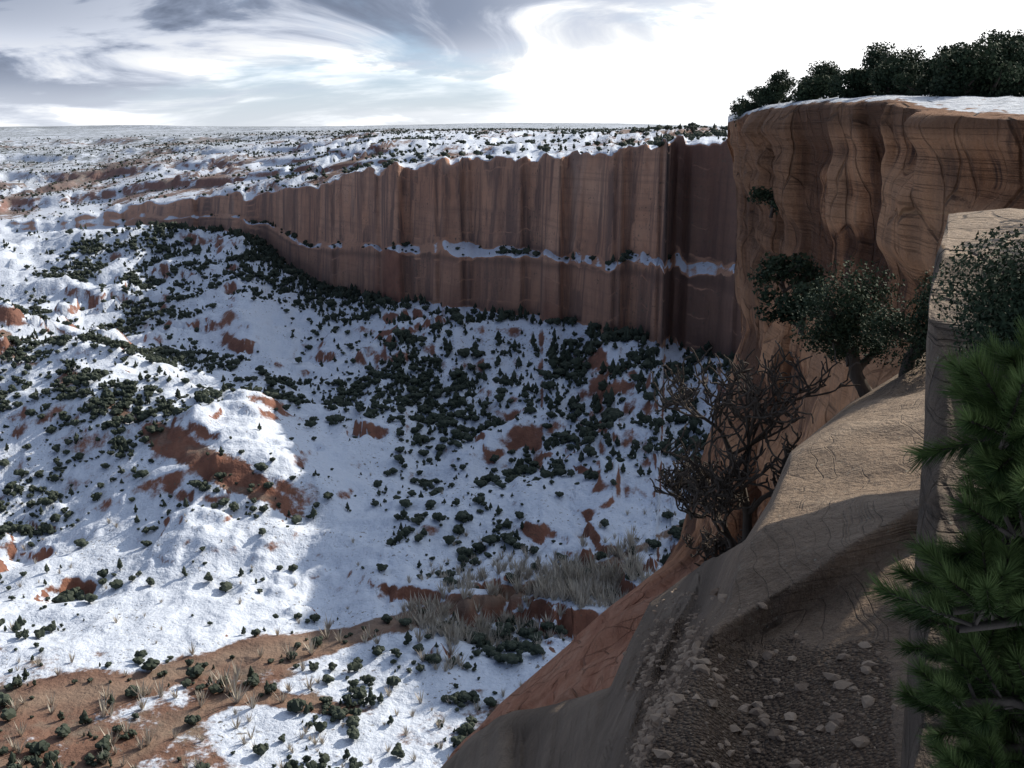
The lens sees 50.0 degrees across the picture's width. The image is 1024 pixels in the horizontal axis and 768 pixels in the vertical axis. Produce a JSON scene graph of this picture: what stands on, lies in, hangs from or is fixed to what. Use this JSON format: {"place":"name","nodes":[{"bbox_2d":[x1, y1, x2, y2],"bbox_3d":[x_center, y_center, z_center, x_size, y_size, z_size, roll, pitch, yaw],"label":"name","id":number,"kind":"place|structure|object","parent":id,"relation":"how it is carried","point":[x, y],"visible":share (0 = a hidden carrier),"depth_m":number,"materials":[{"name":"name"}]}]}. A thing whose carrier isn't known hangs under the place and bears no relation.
{"place":"outdoors","nodes":[
{"label":"outdoors","id":0,"kind":"place"},
{"bbox_2d":[0,123,741,767],"bbox_3d":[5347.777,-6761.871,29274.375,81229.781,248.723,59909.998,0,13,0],"label":"canyon ground","id":1,"kind":"structure","parent":0,"point":[652,207],"depth_m":664.84,"materials":[{"name":"white snow"}]},
{"bbox_2d":[5,473,675,767],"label":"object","id":2,"kind":"object","parent":1,"relation":"on","point":[583,588],"visible":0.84,"depth_m":466.24,"materials":[{"name":"plant"}]},
{"bbox_2d":[0,122,731,767],"bbox_3d":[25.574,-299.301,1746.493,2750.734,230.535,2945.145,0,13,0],"label":"shrubs","id":3,"kind":"object","parent":1,"relation":"on","point":[610,416],"visible":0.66,"depth_m":676.66,"materials":[{"name":"green plant"}]},
{"bbox_2d":[0,123,734,767],"bbox_3d":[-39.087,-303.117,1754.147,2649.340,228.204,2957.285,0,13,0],"label":"trees","id":4,"kind":"object","parent":1,"relation":"on","point":[590,349],"visible":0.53,"depth_m":714.61,"materials":[{"name":"green plant"}]},
{"bbox_2d":[443,94,1023,764],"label":"cliff rock","id":5,"kind":"object","parent":1,"relation":"on","point":[845,178],"depth_m":45.75,"materials":[{"name":"brown stone"}]},
{"bbox_2d":[735,27,1023,112],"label":"trees","id":6,"kind":"object","parent":5,"relation":"on","point":[883,65],"depth_m":42.96,"materials":[{"name":"green plant"}]},
{"bbox_2d":[0,0,1023,126],"label":"sky","id":7,"kind":"structure","parent":0,"point":[243,63],"materials":[{"name":"white"}]},
{"bbox_2d":[441,353,925,767],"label":"rock ledge","id":8,"kind":"object","parent":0,"point":[837,520],"visible":0.67,"depth_m":6.61,"materials":[{"name":"beige stone"}]},
{"bbox_2d":[649,340,860,565],"bbox_3d":[2.543,1.129,12.234,1.987,3.152,1.962,-12,18,-42],"label":"bare shrub","id":9,"kind":"object","parent":8,"relation":"on","point":[725,487],"visible":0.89,"depth_m":11.96,"materials":[{"name":"brown plant"}]},
{"bbox_2d":[617,588,897,767],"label":"gravel pebbles","id":10,"kind":"object","parent":8,"relation":"on","point":[656,712],"visible":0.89,"depth_m":5.68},
{"bbox_2d":[729,95,1023,397],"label":"juniper trees","id":11,"kind":"object","parent":8,"relation":"on","point":[1004,309],"depth_m":11.92,"materials":[{"name":"green plant"}]},
{"bbox_2d":[897,208,1023,767],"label":"rock pillar","id":12,"kind":"structure","parent":8,"relation":"on","point":[934,513],"depth_m":4.63,"materials":[{"name":"beige stone"}]},
{"bbox_2d":[861,315,1023,767],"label":"pinyon boughs","id":13,"kind":"object","parent":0,"point":[953,680],"depth_m":2.25,"materials":[{"name":"green plant"}]}
]}

